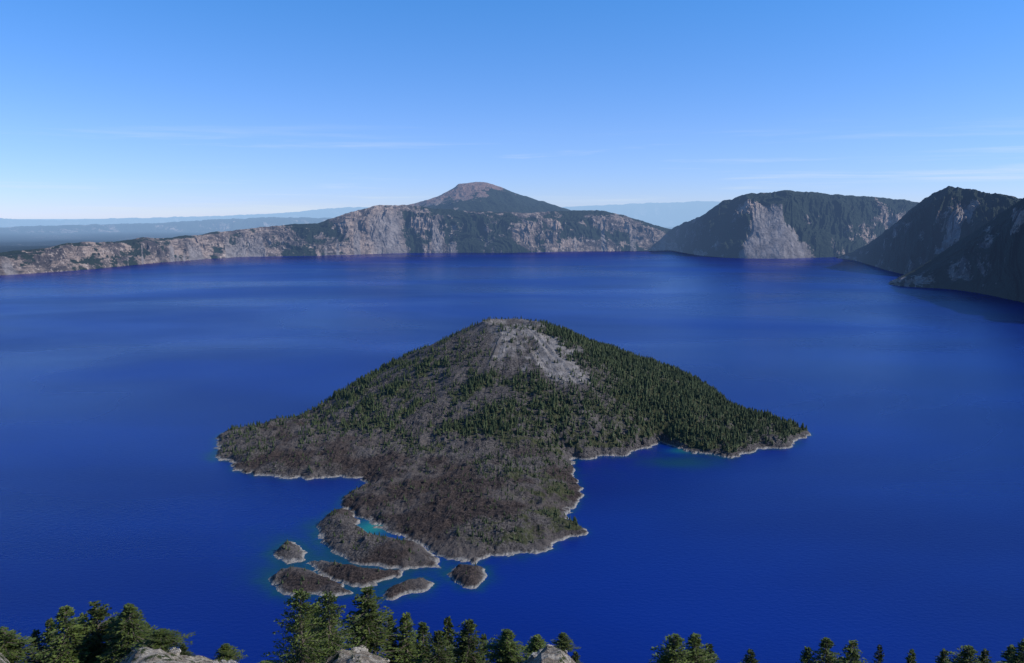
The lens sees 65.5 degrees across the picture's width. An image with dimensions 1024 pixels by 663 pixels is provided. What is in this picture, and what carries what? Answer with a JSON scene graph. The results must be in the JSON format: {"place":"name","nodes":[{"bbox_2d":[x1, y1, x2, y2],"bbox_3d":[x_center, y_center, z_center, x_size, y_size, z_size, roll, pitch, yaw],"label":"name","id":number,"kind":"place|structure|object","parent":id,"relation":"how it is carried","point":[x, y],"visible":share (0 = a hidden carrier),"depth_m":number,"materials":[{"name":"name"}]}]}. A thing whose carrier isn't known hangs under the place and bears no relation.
{"place":"outdoors","nodes":[
{"label":"outdoors","id":0,"kind":"place"},
{"bbox_2d":[0,217,330,232],"bbox_3d":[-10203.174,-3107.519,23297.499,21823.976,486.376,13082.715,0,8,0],"label":"distant hills","id":1,"kind":"structure","parent":0,"point":[219,225],"depth_m":22888.83,"materials":[{"name":"blue"}]},
{"bbox_2d":[0,645,574,662],"bbox_3d":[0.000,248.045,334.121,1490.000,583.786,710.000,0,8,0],"label":"rim slope","id":2,"kind":"structure","parent":0,"point":[546,654],"depth_m":59.34,"materials":[{"name":"grey stone"}]},
{"bbox_2d":[0,626,51,662],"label":"conifer tree","id":3,"kind":"object","parent":2,"relation":"on","point":[13,649],"visible":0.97,"depth_m":61.99,"materials":[{"name":"green plant"}]},
{"bbox_2d":[21,629,49,662],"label":"conifer tree","id":4,"kind":"object","parent":2,"relation":"on","point":[34,635],"visible":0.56,"depth_m":64.19,"materials":[{"name":"green plant"}]},
{"bbox_2d":[42,618,57,662],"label":"conifer tree","id":5,"kind":"object","parent":2,"relation":"on","point":[48,626],"visible":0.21,"depth_m":70.33,"materials":[{"name":"green plant"}]},
{"bbox_2d":[32,605,112,662],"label":"conifer tree","id":6,"kind":"object","parent":2,"relation":"on","point":[72,631],"visible":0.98,"depth_m":63.90,"materials":[{"name":"green plant"}]},
{"bbox_2d":[69,612,93,660],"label":"conifer tree","id":7,"kind":"object","parent":2,"relation":"on","point":[82,614],"visible":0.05,"depth_m":72.45,"materials":[{"name":"green plant"}]},
{"bbox_2d":[65,600,124,662],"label":"conifer tree","id":8,"kind":"object","parent":2,"relation":"on","point":[97,613],"visible":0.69,"depth_m":65.94,"materials":[{"name":"green plant"}]},
{"bbox_2d":[96,603,157,662],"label":"conifer tree","id":9,"kind":"object","parent":2,"relation":"on","point":[130,627],"visible":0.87,"depth_m":63.55,"materials":[{"name":"green plant"}]},
{"bbox_2d":[120,628,195,661],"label":"conifer tree","id":10,"kind":"object","parent":2,"relation":"on","point":[163,639],"visible":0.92,"depth_m":61.88,"materials":[{"name":"green plant"}]},
{"bbox_2d":[172,649,180,655],"bbox_3d":[-27.482,26.315,65.058,0.774,0.440,0.972,12,28,43],"label":"boulder","id":11,"kind":"object","parent":2,"relation":"on","point":[177,651],"visible":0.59,"depth_m":65.00,"materials":[{"name":"grey stone"}]},
{"bbox_2d":[179,644,194,655],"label":"conifer tree","id":12,"kind":"object","parent":2,"relation":"on","point":[184,649],"visible":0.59,"depth_m":68.57,"materials":[{"name":"green plant"}]},
{"bbox_2d":[212,643,248,661],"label":"conifer tree","id":13,"kind":"object","parent":2,"relation":"on","point":[227,652],"visible":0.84,"depth_m":68.65,"materials":[{"name":"green plant"}]},
{"bbox_2d":[259,659,273,662],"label":"conifer tree","id":14,"kind":"object","parent":2,"relation":"on","point":[266,661],"visible":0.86,"depth_m":66.75,"materials":[{"name":"green plant"}]},
{"bbox_2d":[261,588,333,662],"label":"conifer tree","id":15,"kind":"object","parent":2,"relation":"on","point":[300,626],"visible":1,"depth_m":59.70,"materials":[{"name":"green plant"}]},
{"bbox_2d":[292,605,338,662],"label":"conifer tree","id":16,"kind":"object","parent":2,"relation":"on","point":[311,623],"visible":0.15,"depth_m":70.19,"materials":[{"name":"green plant"}]},
{"bbox_2d":[298,591,361,661],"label":"conifer tree","id":17,"kind":"object","parent":2,"relation":"on","point":[331,619],"visible":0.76,"depth_m":61.74,"materials":[{"name":"green plant"}]},
{"bbox_2d":[339,585,407,659],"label":"conifer tree","id":18,"kind":"object","parent":2,"relation":"on","point":[366,622],"visible":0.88,"depth_m":65.71,"materials":[{"name":"green plant"}]},
{"bbox_2d":[382,615,399,662],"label":"conifer tree","id":19,"kind":"object","parent":2,"relation":"on","point":[393,646],"visible":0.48,"depth_m":68.36,"materials":[{"name":"green plant"}]},
{"bbox_2d":[388,612,429,662],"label":"conifer tree","id":20,"kind":"object","parent":2,"relation":"on","point":[407,643],"visible":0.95,"depth_m":68.30,"materials":[{"name":"green plant"}]},
{"bbox_2d":[409,622,433,662],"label":"conifer tree","id":21,"kind":"object","parent":2,"relation":"on","point":[422,631],"visible":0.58,"depth_m":70.48,"materials":[{"name":"green plant"}]},
{"bbox_2d":[420,630,462,662],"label":"conifer tree","id":22,"kind":"object","parent":2,"relation":"on","point":[440,654],"visible":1,"depth_m":64.24,"materials":[{"name":"green plant"}]},
{"bbox_2d":[442,616,460,662],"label":"conifer tree","id":23,"kind":"object","parent":2,"relation":"on","point":[448,630],"visible":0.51,"depth_m":74.65,"materials":[{"name":"green plant"}]},
{"bbox_2d":[446,619,488,662],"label":"conifer tree","id":24,"kind":"object","parent":2,"relation":"on","point":[464,652],"visible":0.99,"depth_m":67.33,"materials":[{"name":"green plant"}]},
{"bbox_2d":[479,634,492,662],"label":"conifer tree","id":25,"kind":"object","parent":2,"relation":"on","point":[484,637],"visible":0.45,"depth_m":74.99,"materials":[{"name":"green plant"}]},
{"bbox_2d":[482,628,531,662],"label":"conifer tree","id":26,"kind":"object","parent":2,"relation":"on","point":[507,651],"visible":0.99,"depth_m":68.31,"materials":[{"name":"green plant"}]},
{"bbox_2d":[530,652,537,657],"bbox_3d":[1.870,26.456,64.987,0.709,0.372,0.639,0,11,33],"label":"boulder","id":27,"kind":"object","parent":2,"relation":"on","point":[534,655],"visible":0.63,"depth_m":64.83,"materials":[{"name":"grey stone"}]},
{"bbox_2d":[520,634,548,657],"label":"conifer tree","id":28,"kind":"object","parent":2,"relation":"on","point":[535,643],"visible":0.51,"depth_m":70.57,"materials":[{"name":"green plant"}]},
{"bbox_2d":[544,632,580,652],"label":"conifer tree","id":29,"kind":"object","parent":2,"relation":"on","point":[563,642],"visible":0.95,"depth_m":66.21,"materials":[{"name":"green plant"}]},
{"bbox_2d":[571,652,582,662],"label":"conifer tree","id":30,"kind":"object","parent":2,"relation":"on","point":[576,657],"visible":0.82,"depth_m":70.84,"materials":[{"name":"green plant"}]},
{"bbox_2d":[648,633,693,662],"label":"conifer tree","id":31,"kind":"object","parent":2,"relation":"on","point":[669,655],"visible":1,"depth_m":64.34,"materials":[{"name":"green plant"}]},
{"bbox_2d":[676,632,719,662],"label":"conifer tree","id":32,"kind":"object","parent":2,"relation":"on","point":[698,653],"visible":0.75,"depth_m":66.42,"materials":[{"name":"green plant"}]},
{"bbox_2d":[705,644,718,662],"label":"conifer tree","id":33,"kind":"object","parent":2,"relation":"on","point":[711,646],"visible":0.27,"depth_m":70.71,"materials":[{"name":"green plant"}]},
{"bbox_2d":[738,649,758,662],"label":"conifer tree","id":34,"kind":"object","parent":2,"relation":"on","point":[751,656],"visible":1,"depth_m":66.55,"materials":[{"name":"green plant"}]},
{"bbox_2d":[796,646,815,662],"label":"conifer tree","id":35,"kind":"object","parent":2,"relation":"on","point":[806,653],"visible":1,"depth_m":68.67,"materials":[{"name":"green plant"}]},
{"bbox_2d":[801,637,843,662],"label":"conifer tree","id":36,"kind":"object","parent":2,"relation":"on","point":[826,642],"visible":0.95,"depth_m":68.59,"materials":[{"name":"green plant"}]},
{"bbox_2d":[834,640,868,662],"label":"conifer tree","id":37,"kind":"object","parent":2,"relation":"on","point":[854,657],"visible":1,"depth_m":66.46,"materials":[{"name":"green plant"}]},
{"bbox_2d":[870,644,884,662],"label":"conifer tree","id":38,"kind":"object","parent":2,"relation":"on","point":[879,656],"visible":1,"depth_m":70.81,"materials":[{"name":"green plant"}]},
{"bbox_2d":[905,649,916,662],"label":"conifer tree","id":39,"kind":"object","parent":2,"relation":"on","point":[910,658],"visible":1,"depth_m":68.66,"materials":[{"name":"green plant"}]},
{"bbox_2d":[935,648,951,662],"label":"conifer tree","id":40,"kind":"object","parent":2,"relation":"on","point":[942,658],"visible":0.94,"depth_m":70.90,"materials":[{"name":"green plant"}]},
{"bbox_2d":[943,645,980,662],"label":"conifer tree","id":41,"kind":"object","parent":2,"relation":"on","point":[967,653],"visible":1,"depth_m":66.59,"materials":[{"name":"green plant"}]},
{"bbox_2d":[977,648,992,662],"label":"conifer tree","id":42,"kind":"object","parent":2,"relation":"on","point":[984,655],"visible":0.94,"depth_m":70.87,"materials":[{"name":"green plant"}]},
{"bbox_2d":[996,644,1016,662],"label":"conifer tree","id":43,"kind":"object","parent":2,"relation":"on","point":[1008,652],"visible":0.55,"depth_m":68.82,"materials":[{"name":"green plant"}]},
{"bbox_2d":[1001,638,1023,662],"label":"conifer tree","id":44,"kind":"object","parent":2,"relation":"on","point":[1018,657],"visible":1,"depth_m":64.50,"materials":[{"name":"green plant"}]},
{"bbox_2d":[0,201,719,226],"bbox_3d":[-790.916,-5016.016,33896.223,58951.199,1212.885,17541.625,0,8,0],"label":"distant hills","id":45,"kind":"structure","parent":0,"point":[670,214],"depth_m":36097.39,"materials":[{"name":"blue"}]},
{"bbox_2d":[0,190,918,275],"bbox_3d":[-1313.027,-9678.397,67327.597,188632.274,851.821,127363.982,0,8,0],"label":"cliffs","id":46,"kind":"structure","parent":0,"point":[785,224],"depth_m":10357.39,"materials":[{"name":"grey stone"}]},
{"bbox_2d":[409,182,570,212],"bbox_3d":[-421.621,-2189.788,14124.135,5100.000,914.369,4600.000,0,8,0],"label":"mountain peak","id":47,"kind":"structure","parent":0,"point":[478,196],"depth_m":13373.39,"materials":[{"name":"grey stone"}]},
{"bbox_2d":[0,250,1023,662],"bbox_3d":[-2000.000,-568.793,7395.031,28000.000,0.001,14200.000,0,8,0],"label":"lake water","id":48,"kind":"structure","parent":0,"point":[882,504],"depth_m":1644.64,"materials":[{"name":"blue liquid"}]},
{"bbox_2d":[0,0,1023,218],"label":"sky","id":49,"kind":"structure","parent":0,"point":[109,108],"materials":[{"name":"blue"}]},
{"bbox_2d":[215,319,810,600],"bbox_3d":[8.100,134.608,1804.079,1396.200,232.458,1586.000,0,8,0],"label":"island","id":50,"kind":"structure","parent":0,"point":[428,524],"depth_m":1586.80,"materials":[{"name":"grey stone"}]},
{"bbox_2d":[220,316,807,587],"bbox_3d":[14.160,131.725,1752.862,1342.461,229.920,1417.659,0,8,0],"label":"island forest","id":51,"kind":"object","parent":50,"relation":"on","point":[628,358],"visible":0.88,"depth_m":1827.08,"materials":[{"name":"green plant"}]},
{"bbox_2d":[838,186,1021,274],"bbox_3d":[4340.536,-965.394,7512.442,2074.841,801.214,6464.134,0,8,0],"label":"mountain ridge","id":52,"kind":"structure","parent":0,"point":[926,230],"depth_m":7024.82,"materials":[{"name":"grey stone"}]},
{"bbox_2d":[889,198,1023,302],"bbox_3d":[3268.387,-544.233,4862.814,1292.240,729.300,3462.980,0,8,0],"label":"mountain ridge","id":53,"kind":"structure","parent":0,"point":[987,258],"depth_m":5364.88,"materials":[{"name":"grey stone"}]}
]}

